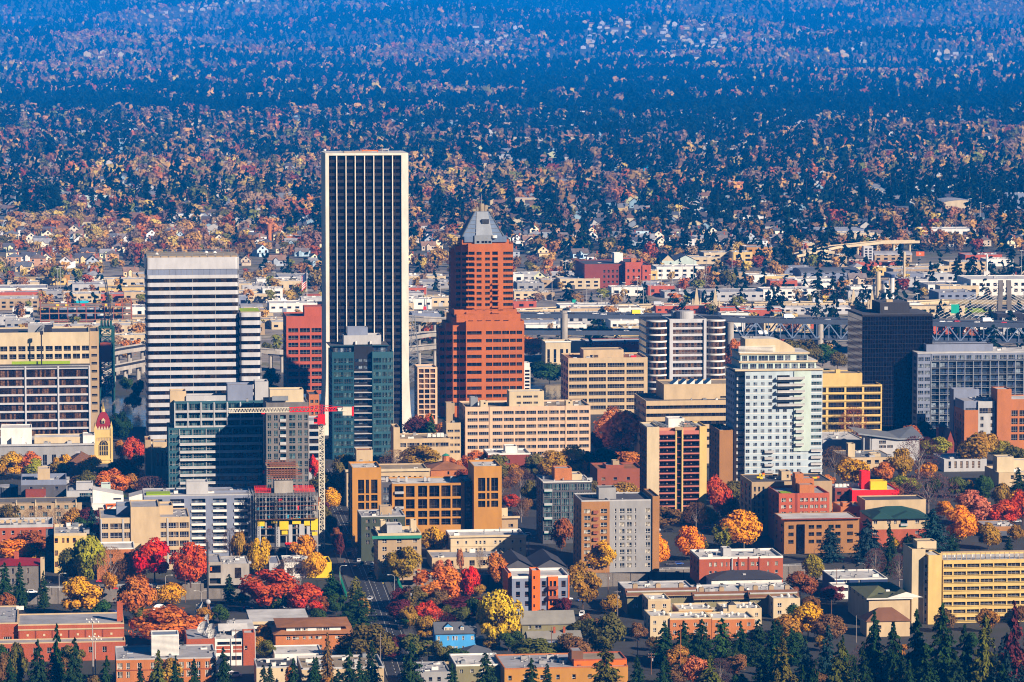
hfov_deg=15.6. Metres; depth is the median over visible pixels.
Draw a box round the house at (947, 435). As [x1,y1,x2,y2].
[942,427,954,452]
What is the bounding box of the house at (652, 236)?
[637,232,654,243]
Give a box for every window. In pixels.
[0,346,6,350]
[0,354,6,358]
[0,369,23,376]
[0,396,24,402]
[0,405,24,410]
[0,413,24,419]
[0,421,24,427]
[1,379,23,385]
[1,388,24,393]
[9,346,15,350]
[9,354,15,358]
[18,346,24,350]
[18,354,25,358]
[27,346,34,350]
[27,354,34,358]
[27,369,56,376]
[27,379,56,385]
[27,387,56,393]
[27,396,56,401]
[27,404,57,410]
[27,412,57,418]
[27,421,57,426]
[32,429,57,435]
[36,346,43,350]
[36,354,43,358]
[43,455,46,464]
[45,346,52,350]
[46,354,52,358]
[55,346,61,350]
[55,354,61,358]
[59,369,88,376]
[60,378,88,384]
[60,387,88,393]
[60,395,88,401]
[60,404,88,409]
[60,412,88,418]
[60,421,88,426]
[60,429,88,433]
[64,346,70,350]
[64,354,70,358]
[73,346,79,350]
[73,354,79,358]
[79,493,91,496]
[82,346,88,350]
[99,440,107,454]
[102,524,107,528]
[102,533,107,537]
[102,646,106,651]
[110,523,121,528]
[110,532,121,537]
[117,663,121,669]
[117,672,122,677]
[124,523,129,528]
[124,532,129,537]
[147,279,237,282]
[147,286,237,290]
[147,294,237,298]
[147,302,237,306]
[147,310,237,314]
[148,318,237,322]
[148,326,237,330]
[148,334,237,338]
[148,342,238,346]
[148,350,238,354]
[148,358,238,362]
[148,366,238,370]
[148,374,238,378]
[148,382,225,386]
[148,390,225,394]
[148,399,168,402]
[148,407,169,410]
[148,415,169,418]
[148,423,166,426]
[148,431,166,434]
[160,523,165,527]
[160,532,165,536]
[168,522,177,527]
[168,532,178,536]
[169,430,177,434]
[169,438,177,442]
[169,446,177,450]
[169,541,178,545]
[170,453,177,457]
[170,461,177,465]
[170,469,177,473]
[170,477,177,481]
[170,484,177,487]
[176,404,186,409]
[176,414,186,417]
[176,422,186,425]
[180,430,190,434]
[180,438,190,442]
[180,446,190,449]
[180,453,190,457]
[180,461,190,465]
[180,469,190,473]
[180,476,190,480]
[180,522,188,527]
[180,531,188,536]
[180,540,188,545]
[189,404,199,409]
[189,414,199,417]
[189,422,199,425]
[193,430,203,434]
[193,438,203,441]
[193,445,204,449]
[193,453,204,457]
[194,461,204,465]
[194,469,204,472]
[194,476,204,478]
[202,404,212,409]
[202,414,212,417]
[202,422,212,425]
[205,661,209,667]
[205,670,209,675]
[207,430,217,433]
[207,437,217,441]
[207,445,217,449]
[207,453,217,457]
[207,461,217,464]
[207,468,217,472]
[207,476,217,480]
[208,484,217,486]
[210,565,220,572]
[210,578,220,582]
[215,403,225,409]
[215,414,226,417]
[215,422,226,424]
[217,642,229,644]
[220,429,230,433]
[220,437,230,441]
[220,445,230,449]
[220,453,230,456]
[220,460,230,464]
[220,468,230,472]
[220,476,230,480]
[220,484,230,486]
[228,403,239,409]
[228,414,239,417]
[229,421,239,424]
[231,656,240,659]
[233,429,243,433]
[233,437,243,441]
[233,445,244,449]
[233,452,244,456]
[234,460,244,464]
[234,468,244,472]
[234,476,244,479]
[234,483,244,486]
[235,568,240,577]
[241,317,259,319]
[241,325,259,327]
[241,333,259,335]
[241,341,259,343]
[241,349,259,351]
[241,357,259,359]
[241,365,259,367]
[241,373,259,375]
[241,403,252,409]
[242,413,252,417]
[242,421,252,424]
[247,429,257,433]
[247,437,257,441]
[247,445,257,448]
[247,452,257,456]
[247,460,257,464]
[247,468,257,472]
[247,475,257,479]
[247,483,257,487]
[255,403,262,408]
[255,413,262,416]
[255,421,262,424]
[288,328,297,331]
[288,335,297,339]
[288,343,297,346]
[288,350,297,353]
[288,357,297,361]
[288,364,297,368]
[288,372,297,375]
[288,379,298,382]
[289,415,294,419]
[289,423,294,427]
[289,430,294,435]
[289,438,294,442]
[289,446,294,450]
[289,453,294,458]
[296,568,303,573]
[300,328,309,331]
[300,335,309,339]
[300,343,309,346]
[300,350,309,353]
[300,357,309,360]
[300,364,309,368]
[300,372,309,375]
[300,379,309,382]
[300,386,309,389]
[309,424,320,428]
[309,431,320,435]
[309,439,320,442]
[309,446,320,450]
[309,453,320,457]
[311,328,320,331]
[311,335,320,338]
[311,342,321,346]
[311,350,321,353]
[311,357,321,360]
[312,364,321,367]
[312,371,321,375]
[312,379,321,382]
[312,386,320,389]
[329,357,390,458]
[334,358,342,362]
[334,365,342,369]
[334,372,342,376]
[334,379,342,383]
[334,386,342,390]
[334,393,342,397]
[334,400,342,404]
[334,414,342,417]
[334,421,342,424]
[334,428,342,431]
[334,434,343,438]
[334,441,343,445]
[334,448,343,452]
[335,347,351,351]
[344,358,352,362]
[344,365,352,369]
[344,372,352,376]
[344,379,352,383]
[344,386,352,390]
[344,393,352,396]
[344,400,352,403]
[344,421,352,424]
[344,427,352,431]
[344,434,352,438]
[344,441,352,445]
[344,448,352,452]
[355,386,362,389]
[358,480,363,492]
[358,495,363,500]
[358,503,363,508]
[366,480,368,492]
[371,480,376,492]
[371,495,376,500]
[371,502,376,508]
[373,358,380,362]
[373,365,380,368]
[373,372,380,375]
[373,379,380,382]
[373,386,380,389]
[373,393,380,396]
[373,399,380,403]
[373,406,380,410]
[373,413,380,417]
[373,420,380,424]
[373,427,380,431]
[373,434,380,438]
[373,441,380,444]
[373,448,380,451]
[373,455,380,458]
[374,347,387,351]
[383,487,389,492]
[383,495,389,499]
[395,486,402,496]
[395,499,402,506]
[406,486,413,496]
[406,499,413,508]
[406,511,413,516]
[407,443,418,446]
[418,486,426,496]
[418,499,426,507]
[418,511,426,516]
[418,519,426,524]
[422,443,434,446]
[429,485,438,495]
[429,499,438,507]
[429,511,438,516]
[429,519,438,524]
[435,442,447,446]
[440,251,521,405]
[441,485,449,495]
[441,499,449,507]
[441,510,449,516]
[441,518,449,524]
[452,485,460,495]
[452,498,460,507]
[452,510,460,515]
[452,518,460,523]
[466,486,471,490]
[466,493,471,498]
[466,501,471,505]
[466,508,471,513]
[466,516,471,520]
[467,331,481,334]
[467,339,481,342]
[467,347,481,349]
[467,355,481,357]
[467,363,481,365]
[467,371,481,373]
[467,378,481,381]
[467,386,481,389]
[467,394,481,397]
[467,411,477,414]
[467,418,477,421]
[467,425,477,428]
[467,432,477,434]
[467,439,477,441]
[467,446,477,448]
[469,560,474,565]
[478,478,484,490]
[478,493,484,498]
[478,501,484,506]
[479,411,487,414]
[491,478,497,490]
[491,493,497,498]
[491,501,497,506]
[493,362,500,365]
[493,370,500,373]
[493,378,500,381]
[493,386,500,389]
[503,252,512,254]
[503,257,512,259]
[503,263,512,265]
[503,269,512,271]
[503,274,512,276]
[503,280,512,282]
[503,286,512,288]
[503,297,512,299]
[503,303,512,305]
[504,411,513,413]
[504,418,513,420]
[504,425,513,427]
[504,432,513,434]
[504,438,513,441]
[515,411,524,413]
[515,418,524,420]
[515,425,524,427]
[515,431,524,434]
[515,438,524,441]
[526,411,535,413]
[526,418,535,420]
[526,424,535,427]
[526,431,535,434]
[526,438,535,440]
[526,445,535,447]
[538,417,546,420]
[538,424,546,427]
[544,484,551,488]
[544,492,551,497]
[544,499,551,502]
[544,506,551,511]
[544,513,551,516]
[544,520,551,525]
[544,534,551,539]
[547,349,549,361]
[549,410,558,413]
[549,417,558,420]
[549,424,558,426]
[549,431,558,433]
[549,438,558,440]
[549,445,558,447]
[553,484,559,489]
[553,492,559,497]
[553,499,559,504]
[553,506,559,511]
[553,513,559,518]
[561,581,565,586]
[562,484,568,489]
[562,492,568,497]
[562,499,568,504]
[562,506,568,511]
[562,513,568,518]
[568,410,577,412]
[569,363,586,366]
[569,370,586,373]
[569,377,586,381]
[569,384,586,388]
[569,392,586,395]
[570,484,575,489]
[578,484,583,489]
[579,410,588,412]
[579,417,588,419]
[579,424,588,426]
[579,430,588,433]
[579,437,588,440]
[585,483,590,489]
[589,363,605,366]
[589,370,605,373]
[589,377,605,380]
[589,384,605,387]
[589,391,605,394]
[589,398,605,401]
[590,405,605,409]
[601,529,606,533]
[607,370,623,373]
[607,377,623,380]
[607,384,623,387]
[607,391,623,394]
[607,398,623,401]
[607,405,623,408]
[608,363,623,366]
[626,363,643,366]
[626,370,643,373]
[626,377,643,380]
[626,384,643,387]
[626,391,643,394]
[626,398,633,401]
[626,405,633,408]
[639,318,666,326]
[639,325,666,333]
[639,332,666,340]
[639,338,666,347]
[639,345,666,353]
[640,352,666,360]
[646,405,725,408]
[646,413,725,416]
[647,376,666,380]
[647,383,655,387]
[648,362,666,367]
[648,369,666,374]
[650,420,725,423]
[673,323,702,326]
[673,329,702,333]
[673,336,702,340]
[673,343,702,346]
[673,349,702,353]
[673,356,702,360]
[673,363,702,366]
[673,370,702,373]
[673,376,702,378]
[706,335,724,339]
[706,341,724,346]
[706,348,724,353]
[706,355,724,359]
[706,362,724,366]
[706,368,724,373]
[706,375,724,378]
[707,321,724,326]
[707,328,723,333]
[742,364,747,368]
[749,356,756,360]
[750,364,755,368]
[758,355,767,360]
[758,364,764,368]
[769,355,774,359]
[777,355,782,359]
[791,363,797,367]
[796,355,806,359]
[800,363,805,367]
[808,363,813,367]
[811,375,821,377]
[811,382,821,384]
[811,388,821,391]
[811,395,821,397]
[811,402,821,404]
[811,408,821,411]
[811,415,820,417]
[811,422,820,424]
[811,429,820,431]
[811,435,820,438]
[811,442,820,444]
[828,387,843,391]
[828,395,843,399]
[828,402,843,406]
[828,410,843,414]
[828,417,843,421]
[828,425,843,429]
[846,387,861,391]
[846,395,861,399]
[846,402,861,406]
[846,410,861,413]
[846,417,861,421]
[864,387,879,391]
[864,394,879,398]
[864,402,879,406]
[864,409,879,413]
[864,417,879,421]
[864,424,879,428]
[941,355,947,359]
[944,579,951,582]
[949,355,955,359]
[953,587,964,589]
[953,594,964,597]
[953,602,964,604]
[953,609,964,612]
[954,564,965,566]
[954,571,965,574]
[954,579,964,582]
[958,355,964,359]
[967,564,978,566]
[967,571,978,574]
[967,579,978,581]
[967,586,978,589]
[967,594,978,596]
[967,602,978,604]
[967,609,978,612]
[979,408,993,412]
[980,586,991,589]
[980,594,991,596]
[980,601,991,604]
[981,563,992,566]
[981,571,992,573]
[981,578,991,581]
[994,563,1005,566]
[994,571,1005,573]
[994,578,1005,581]
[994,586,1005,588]
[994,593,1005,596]
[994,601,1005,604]
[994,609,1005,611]
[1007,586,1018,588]
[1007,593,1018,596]
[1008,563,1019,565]
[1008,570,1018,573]
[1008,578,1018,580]
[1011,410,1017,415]
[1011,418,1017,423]
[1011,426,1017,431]
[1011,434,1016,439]
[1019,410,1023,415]
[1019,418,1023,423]
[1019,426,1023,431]
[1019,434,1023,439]
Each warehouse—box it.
[0,284,47,290]
[0,290,41,301]
[0,294,38,309]
[0,314,15,324]
[5,317,34,326]
[7,279,38,284]
[12,306,32,317]
[14,277,66,284]
[29,321,53,326]
[37,288,63,297]
[41,301,66,309]
[53,321,132,335]
[54,272,69,283]
[59,307,99,315]
[63,291,100,302]
[68,280,113,289]
[72,281,107,290]
[76,299,89,302]
[79,195,113,206]
[96,317,144,321]
[99,284,144,291]
[101,291,123,300]
[104,276,144,284]
[115,332,145,343]
[118,297,138,303]
[120,314,144,317]
[124,290,144,297]
[125,304,144,313]
[132,271,144,276]
[133,320,144,332]
[238,281,251,288]
[238,288,260,294]
[238,295,247,306]
[239,291,268,301]
[239,304,262,307]
[241,283,263,289]
[252,281,264,286]
[254,307,266,316]
[255,277,297,284]
[260,316,282,325]
[260,321,264,334]
[261,286,282,299]
[267,298,316,311]
[269,319,282,328]
[276,273,312,279]
[278,279,306,290]
[282,234,300,241]
[300,295,321,304]
[409,273,445,278]
[409,278,448,287]
[409,285,425,293]
[409,290,423,296]
[409,296,431,308]
[409,300,413,308]
[409,311,440,316]
[430,295,448,305]
[513,271,523,280]
[513,288,536,301]
[513,298,535,307]
[514,280,543,290]
[521,271,573,279]
[521,318,557,322]
[524,321,586,327]
[537,290,554,299]
[539,277,556,287]
[556,275,599,288]
[556,301,610,307]
[556,310,601,324]
[560,260,573,268]
[566,305,601,311]
[575,252,650,287]
[602,304,641,311]
[605,319,638,328]
[608,284,642,295]
[611,326,638,335]
[618,324,638,326]
[640,279,665,290]
[646,284,674,294]
[651,263,704,278]
[651,269,657,279]
[651,302,710,313]
[660,288,695,297]
[687,255,716,263]
[697,288,762,300]
[699,250,728,261]
[709,180,743,193]
[718,305,750,311]
[718,310,749,314]
[729,250,752,263]
[731,271,774,277]
[734,323,744,331]
[738,307,780,315]
[739,215,765,220]
[739,244,773,256]
[745,272,773,281]
[754,305,850,314]
[757,285,816,300]
[758,323,809,330]
[764,265,810,274]
[764,273,794,282]
[766,278,796,286]
[769,311,797,316]
[782,276,830,281]
[789,241,814,249]
[793,267,859,281]
[797,249,834,261]
[797,281,833,289]
[801,227,863,239]
[833,252,846,266]
[837,231,876,239]
[843,289,867,298]
[846,284,872,294]
[849,260,895,270]
[865,278,911,288]
[873,251,911,261]
[873,265,901,275]
[884,270,923,277]
[886,266,936,271]
[895,276,927,288]
[909,263,948,271]
[909,301,920,304]
[909,302,964,315]
[915,226,975,233]
[917,271,954,280]
[918,280,956,292]
[929,289,975,299]
[933,326,963,333]
[935,283,978,295]
[942,259,985,271]
[957,275,1023,295]
[958,252,1001,259]
[964,327,986,331]
[980,257,1012,265]
[989,310,1023,320]
[989,327,1021,334]
[1000,192,1023,208]
[1013,305,1023,310]
[1014,266,1023,274]
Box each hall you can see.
[0,601,124,661]
[67,450,93,477]
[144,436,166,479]
[246,609,307,638]
[499,549,566,584]
[568,338,638,352]
[846,582,920,619]
[933,197,989,208]
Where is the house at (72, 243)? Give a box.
[68,242,81,250]
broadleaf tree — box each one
[0,451,22,479]
[0,504,20,517]
[0,539,39,557]
[0,592,17,605]
[0,644,7,653]
[0,652,9,681]
[7,642,28,681]
[13,530,45,549]
[18,451,41,473]
[23,458,41,473]
[26,545,40,556]
[31,552,45,566]
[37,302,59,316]
[44,663,69,680]
[48,266,65,285]
[49,461,70,472]
[53,454,71,464]
[54,235,71,254]
[57,548,78,578]
[60,507,82,523]
[60,576,103,612]
[60,644,85,663]
[67,210,85,224]
[68,193,87,212]
[68,535,106,581]
[72,470,96,486]
[74,516,93,535]
[76,507,100,522]
[80,455,101,472]
[83,222,103,238]
[87,675,100,681]
[91,599,111,611]
[92,523,98,538]
[95,468,132,490]
[96,467,112,480]
[97,461,123,474]
[101,572,117,589]
[109,194,125,207]
[109,411,132,439]
[111,458,139,477]
[113,574,157,612]
[114,439,125,458]
[118,376,132,391]
[122,436,143,459]
[123,392,141,409]
[125,473,144,491]
[125,604,204,640]
[126,228,143,247]
[130,454,144,468]
[130,606,150,620]
[131,212,155,228]
[131,379,143,395]
[132,537,169,582]
[156,231,174,247]
[156,582,186,603]
[161,658,183,681]
[167,243,187,250]
[169,541,209,587]
[177,231,202,241]
[178,237,199,251]
[184,228,204,241]
[185,185,210,200]
[193,226,210,238]
[196,607,214,620]
[211,604,229,623]
[217,214,234,226]
[218,221,238,234]
[229,531,253,560]
[233,191,257,203]
[234,592,250,603]
[237,568,299,608]
[247,178,265,193]
[247,537,270,575]
[255,636,264,648]
[256,216,281,234]
[256,624,272,639]
[256,640,276,657]
[261,342,271,347]
[263,197,285,208]
[263,367,280,385]
[265,592,289,608]
[286,582,323,612]
[289,535,316,555]
[299,224,313,235]
[299,231,321,245]
[302,551,327,578]
[309,270,321,288]
[309,455,318,476]
[309,471,331,497]
[309,608,327,616]
[310,196,320,203]
[311,181,320,193]
[315,596,329,612]
[320,501,329,509]
[320,506,331,519]
[321,677,333,681]
[323,487,340,509]
[325,514,337,532]
[325,593,346,614]
[327,518,337,533]
[328,454,354,500]
[329,527,341,540]
[332,534,345,554]
[333,635,352,654]
[334,534,344,557]
[340,623,398,658]
[354,587,364,600]
[358,597,370,616]
[378,639,402,657]
[385,599,410,618]
[386,546,422,582]
[389,585,420,600]
[393,634,405,646]
[398,633,433,660]
[399,605,417,628]
[399,615,419,628]
[401,444,441,465]
[401,586,428,606]
[402,416,429,432]
[413,566,462,600]
[414,183,431,197]
[414,615,440,639]
[415,600,441,620]
[418,186,436,200]
[419,413,433,419]
[421,325,432,343]
[421,526,447,549]
[423,175,445,187]
[426,248,448,268]
[427,589,450,609]
[428,639,452,661]
[434,423,441,432]
[434,559,457,571]
[440,595,482,618]
[441,604,459,620]
[444,648,468,661]
[449,457,462,465]
[453,469,467,475]
[453,607,471,620]
[457,566,480,596]
[461,450,485,469]
[462,597,478,620]
[465,201,484,214]
[468,584,485,596]
[475,588,523,650]
[482,637,500,650]
[485,454,508,476]
[485,551,507,583]
[492,203,508,219]
[497,626,523,650]
[502,467,508,479]
[502,471,520,486]
[502,494,519,508]
[505,463,524,476]
[509,637,560,653]
[517,498,532,514]
[520,479,535,499]
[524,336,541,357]
[524,453,550,474]
[527,235,547,250]
[530,361,553,372]
[530,363,560,383]
[536,450,568,474]
[548,517,572,550]
[552,203,568,215]
[554,597,572,609]
[557,633,572,652]
[560,445,586,471]
[560,636,593,652]
[567,560,601,608]
[569,618,591,638]
[578,613,599,622]
[581,456,598,475]
[582,612,626,651]
[583,448,618,471]
[585,539,616,568]
[590,431,603,450]
[592,481,597,492]
[593,406,638,456]
[600,183,618,199]
[600,593,621,611]
[611,186,631,202]
[614,481,639,491]
[615,451,639,462]
[629,622,647,641]
[643,241,658,257]
[645,636,657,649]
[659,506,682,526]
[659,533,669,561]
[663,644,689,665]
[666,169,685,180]
[668,664,688,681]
[674,525,706,555]
[676,633,702,651]
[681,655,707,681]
[682,540,708,555]
[694,672,723,681]
[698,506,719,525]
[707,474,732,513]
[711,524,732,545]
[718,269,735,285]
[718,497,739,516]
[720,509,763,548]
[723,654,746,673]
[724,648,740,660]
[727,480,739,501]
[731,674,749,681]
[745,169,765,181]
[759,200,778,211]
[765,260,784,273]
[773,614,802,638]
[779,324,801,331]
[785,235,802,252]
[785,571,817,597]
[786,339,799,347]
[786,604,798,614]
[786,631,807,647]
[788,601,822,639]
[797,338,823,362]
[801,553,824,577]
[802,595,820,605]
[808,204,824,217]
[810,614,847,638]
[814,635,828,649]
[817,343,837,366]
[817,671,827,681]
[819,585,845,602]
[823,208,846,225]
[824,474,835,482]
[829,351,847,368]
[834,457,869,482]
[845,655,856,664]
[871,461,894,479]
[876,236,898,250]
[878,214,904,230]
[885,448,913,475]
[886,643,907,654]
[888,482,904,494]
[889,475,917,490]
[891,229,908,239]
[892,537,899,548]
[899,535,917,547]
[903,425,921,439]
[904,482,921,490]
[912,196,934,216]
[915,462,937,477]
[916,421,935,439]
[920,436,952,455]
[923,476,943,495]
[928,229,947,243]
[933,608,957,632]
[934,501,953,514]
[942,206,959,218]
[943,232,965,250]
[946,504,978,542]
[947,476,970,496]
[947,523,968,541]
[953,489,992,519]
[957,432,1000,458]
[963,632,978,647]
[966,480,974,490]
[974,475,993,499]
[975,608,999,628]
[978,522,1001,549]
[987,499,1017,521]
[988,440,1011,454]
[991,482,1009,503]
[1002,445,1023,457]
[1005,490,1014,499]
[1007,524,1023,542]
[1008,488,1023,524]
[1016,606,1023,623]
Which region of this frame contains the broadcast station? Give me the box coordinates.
[184,619,255,665]
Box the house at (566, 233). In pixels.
[559,232,573,240]
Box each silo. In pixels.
[872,279,874,297]
[875,271,880,298]
[881,280,888,298]
[890,274,894,298]
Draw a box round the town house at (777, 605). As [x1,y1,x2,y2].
[768,593,799,617]
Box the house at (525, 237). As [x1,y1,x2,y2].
[520,234,537,245]
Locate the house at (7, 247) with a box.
[3,243,17,251]
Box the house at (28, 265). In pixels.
[15,261,33,271]
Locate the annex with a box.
[272,644,322,662]
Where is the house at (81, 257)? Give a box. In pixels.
[75,252,92,262]
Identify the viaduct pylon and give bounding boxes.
[692,288,700,303]
[711,289,719,314]
[849,289,856,308]
[867,290,873,308]
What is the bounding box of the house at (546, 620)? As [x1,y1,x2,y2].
[518,610,575,639]
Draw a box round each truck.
[631,310,642,314]
[653,301,663,304]
[757,330,767,333]
[783,314,794,318]
[982,317,993,321]
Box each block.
[0,324,99,435]
[0,516,52,552]
[21,466,69,497]
[46,522,89,572]
[66,481,110,505]
[92,486,141,517]
[97,541,141,579]
[99,500,189,569]
[115,630,216,681]
[142,479,252,555]
[167,379,267,487]
[269,617,352,649]
[297,652,383,681]
[306,390,318,415]
[309,416,320,479]
[341,448,429,505]
[348,458,501,546]
[357,504,404,560]
[371,519,421,580]
[391,424,449,463]
[412,660,450,681]
[414,364,436,423]
[442,401,460,460]
[446,527,526,556]
[449,652,499,681]
[459,389,589,461]
[495,647,627,681]
[502,505,519,528]
[503,567,568,614]
[524,361,529,388]
[536,465,591,543]
[561,347,647,413]
[573,485,659,572]
[590,459,639,489]
[634,378,725,462]
[690,546,782,584]
[709,424,732,494]
[740,469,831,535]
[768,472,829,539]
[774,512,859,553]
[822,369,881,437]
[822,431,861,453]
[832,470,898,502]
[833,501,859,531]
[857,495,926,546]
[912,342,1023,440]
[933,453,986,471]
[949,387,1023,452]
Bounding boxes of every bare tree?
[21,506,51,516]
[50,507,66,523]
[94,546,126,590]
[132,476,167,489]
[204,529,214,550]
[224,528,234,555]
[274,557,311,580]
[381,449,408,463]
[418,611,457,621]
[475,546,484,566]
[502,479,511,495]
[505,467,533,497]
[512,498,529,521]
[682,502,707,523]
[713,658,732,681]
[822,446,847,476]
[839,407,866,434]
[848,644,868,670]
[864,548,886,571]
[887,555,902,586]
[896,436,942,478]
[898,471,960,512]
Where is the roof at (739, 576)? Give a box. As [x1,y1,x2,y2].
[705,570,782,583]
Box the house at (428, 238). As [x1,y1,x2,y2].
[424,234,434,240]
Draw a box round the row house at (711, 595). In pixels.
[691,583,748,611]
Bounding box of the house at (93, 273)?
[84,269,103,279]
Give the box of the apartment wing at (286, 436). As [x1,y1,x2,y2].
[263,387,308,487]
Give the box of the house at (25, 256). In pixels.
[21,251,36,260]
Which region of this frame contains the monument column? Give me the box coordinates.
[983,254,989,274]
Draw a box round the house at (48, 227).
[38,225,55,235]
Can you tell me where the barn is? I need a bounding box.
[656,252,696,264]
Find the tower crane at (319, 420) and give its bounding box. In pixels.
[228,405,353,549]
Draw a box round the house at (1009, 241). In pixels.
[1004,235,1018,247]
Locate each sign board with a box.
[916,252,923,255]
[951,304,958,312]
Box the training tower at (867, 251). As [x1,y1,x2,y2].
[862,246,872,260]
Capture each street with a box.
[30,579,898,606]
[45,556,901,585]
[123,588,902,615]
[317,469,411,676]
[318,519,1023,542]
[502,486,995,500]
[518,517,571,609]
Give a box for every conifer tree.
[0,562,15,603]
[1,659,16,681]
[2,169,19,199]
[10,184,29,213]
[13,562,32,607]
[14,166,22,187]
[25,639,49,681]
[30,176,48,205]
[32,183,41,209]
[32,185,47,209]
[35,189,51,212]
[36,570,50,608]
[40,173,58,203]
[45,623,67,681]
[53,182,61,201]
[57,163,67,190]
[63,637,87,681]
[66,179,80,211]
[85,187,101,216]
[86,506,98,537]
[98,655,112,681]
[114,196,127,216]
[120,186,128,204]
[122,199,134,225]
[125,166,140,192]
[135,663,144,681]
[147,650,166,681]
[150,183,169,216]
[153,193,163,223]
[164,201,176,223]
[168,655,183,681]
[188,658,200,681]
[203,171,214,195]
[212,647,234,681]
[221,574,235,602]
[259,665,268,681]
[262,176,272,192]
[263,161,279,185]
[266,664,274,681]
[285,658,299,681]
[293,169,311,200]
[306,204,320,229]
[308,198,320,218]
[308,657,319,681]
[313,177,320,197]
[314,657,323,681]
[319,632,335,680]
[320,570,342,598]
[333,669,343,681]
[336,605,359,627]
[341,646,356,681]
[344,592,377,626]
[345,576,365,607]
[349,670,357,681]
[355,656,367,681]
[363,641,382,681]
[398,639,425,681]
[409,216,421,246]
[411,163,423,183]
[414,191,428,212]
[426,413,436,432]
[428,201,443,222]
[429,196,445,224]
[429,198,450,227]
[433,186,445,207]
[436,311,444,325]
[444,663,458,681]
[445,207,460,232]
[456,193,465,212]
[459,187,470,205]
[467,184,478,201]
[473,652,497,681]
[479,194,491,208]
[484,179,494,205]
[488,157,505,184]
[501,172,515,201]
[504,181,517,212]
[509,202,529,232]
[521,658,538,681]
[532,189,542,212]
[539,170,556,201]
[541,182,558,210]
[541,199,551,223]
[542,663,551,681]
[546,218,563,252]
[550,194,559,225]
[556,205,566,234]
[562,215,576,240]
[574,219,588,247]
[576,210,587,237]
[578,166,586,195]
[584,186,594,219]
[585,319,607,338]
[587,640,623,681]
[592,308,608,337]
[601,204,613,225]
[617,445,629,451]
[620,220,636,248]
[627,655,643,681]
[628,661,645,681]
[632,209,647,229]
[644,164,658,188]
[644,188,662,217]
[649,622,675,666]
[654,653,672,681]
[655,199,666,215]
[657,180,669,210]
[657,210,674,234]
[670,172,681,191]
[671,620,694,665]
[678,224,690,251]
[681,167,696,197]
[687,619,713,662]
[688,186,700,214]
[699,653,719,681]
[709,618,734,666]
[710,192,723,217]
[715,181,733,207]
[719,158,733,180]
[727,185,741,209]
[728,621,753,664]
[743,177,765,206]
[745,619,771,666]
[749,174,760,199]
[751,656,769,681]
[759,170,775,202]
[763,621,778,680]
[764,292,775,315]
[764,620,789,664]
[764,636,800,681]
[766,172,776,197]
[767,286,783,305]
[767,634,791,681]
[768,199,779,221]
[770,170,780,195]
[772,196,790,220]
[775,185,782,213]
[777,237,789,264]
[780,238,797,263]
[782,207,794,237]
[784,184,800,214]
[784,325,796,341]
[785,626,802,664]
[790,192,802,217]
[793,215,804,239]
[793,636,819,681]
[797,665,806,681]
[800,179,812,202]
[801,210,817,243]
[802,165,816,197]
[805,663,812,681]
[808,201,822,222]
[808,263,825,288]
[808,659,818,681]
[811,272,825,300]
[815,234,832,265]
[816,625,839,680]
[817,217,836,246]
[817,525,845,563]
[822,640,859,681]
[823,272,843,300]
[824,307,842,332]
[827,185,842,210]
[827,300,839,332]
[835,635,850,679]
[838,163,855,187]
[839,278,848,300]
[847,518,884,564]
[847,657,860,681]
[854,190,863,217]
[856,641,873,681]
[857,611,887,681]
[859,256,875,277]
[860,659,874,681]
[876,621,906,681]
[880,523,901,577]
[881,627,898,665]
[883,173,897,202]
[883,650,896,681]
[884,649,898,681]
[886,218,896,239]
[887,185,898,213]
[888,663,897,681]
[895,171,903,192]
[895,177,909,205]
[895,654,908,681]
[896,532,910,572]
[897,187,910,213]
[901,660,916,681]
[903,608,926,680]
[905,207,921,231]
[906,160,920,185]
[910,173,919,194]
[910,215,925,250]
[913,645,939,681]
[915,508,953,552]
[922,174,934,199]
[923,195,936,224]
[927,602,960,681]
[931,184,944,212]
[942,162,952,185]
[943,533,959,551]
[945,651,967,681]
[951,176,964,197]
[952,260,961,280]
[956,624,976,681]
[962,171,974,199]
[962,642,973,672]
[963,179,974,212]
[968,612,999,681]
[975,189,988,214]
[978,166,989,194]
[981,307,998,335]
[984,179,995,205]
[986,325,1000,347]
[989,648,997,678]
[992,167,1006,190]
[994,208,1007,229]
[994,600,1023,681]
[996,639,1004,663]
[996,651,1018,681]
[996,663,1009,681]
[997,194,1006,215]
[997,214,1017,241]
[1002,247,1019,273]
[1003,310,1020,335]
[1003,535,1013,550]
[1009,468,1023,492]
[1016,663,1023,681]
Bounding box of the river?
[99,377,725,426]
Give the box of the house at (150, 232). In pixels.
[145,228,154,238]
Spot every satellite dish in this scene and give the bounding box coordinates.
[195,601,202,611]
[197,621,207,635]
[206,623,214,632]
[208,629,216,637]
[216,657,222,672]
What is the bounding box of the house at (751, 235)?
[742,231,755,243]
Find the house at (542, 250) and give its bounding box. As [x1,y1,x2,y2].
[537,244,548,256]
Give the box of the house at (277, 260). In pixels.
[267,253,285,265]
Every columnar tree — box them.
[284,665,292,680]
[456,548,464,572]
[725,338,737,363]
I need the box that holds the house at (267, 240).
[260,237,272,248]
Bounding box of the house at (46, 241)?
[33,237,51,246]
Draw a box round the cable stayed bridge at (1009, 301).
[933,280,1023,319]
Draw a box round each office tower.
[144,249,239,440]
[320,149,411,434]
[638,310,724,392]
[847,299,932,430]
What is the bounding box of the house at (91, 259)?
[85,254,98,268]
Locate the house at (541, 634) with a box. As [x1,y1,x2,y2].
[524,626,582,648]
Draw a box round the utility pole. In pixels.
[680,623,680,675]
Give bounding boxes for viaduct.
[102,358,145,382]
[104,343,145,375]
[260,348,282,371]
[409,315,445,331]
[409,331,435,344]
[409,343,435,364]
[516,300,869,311]
[785,240,919,261]
[907,299,1023,308]
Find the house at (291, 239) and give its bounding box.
[284,237,297,243]
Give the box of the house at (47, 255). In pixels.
[43,252,51,263]

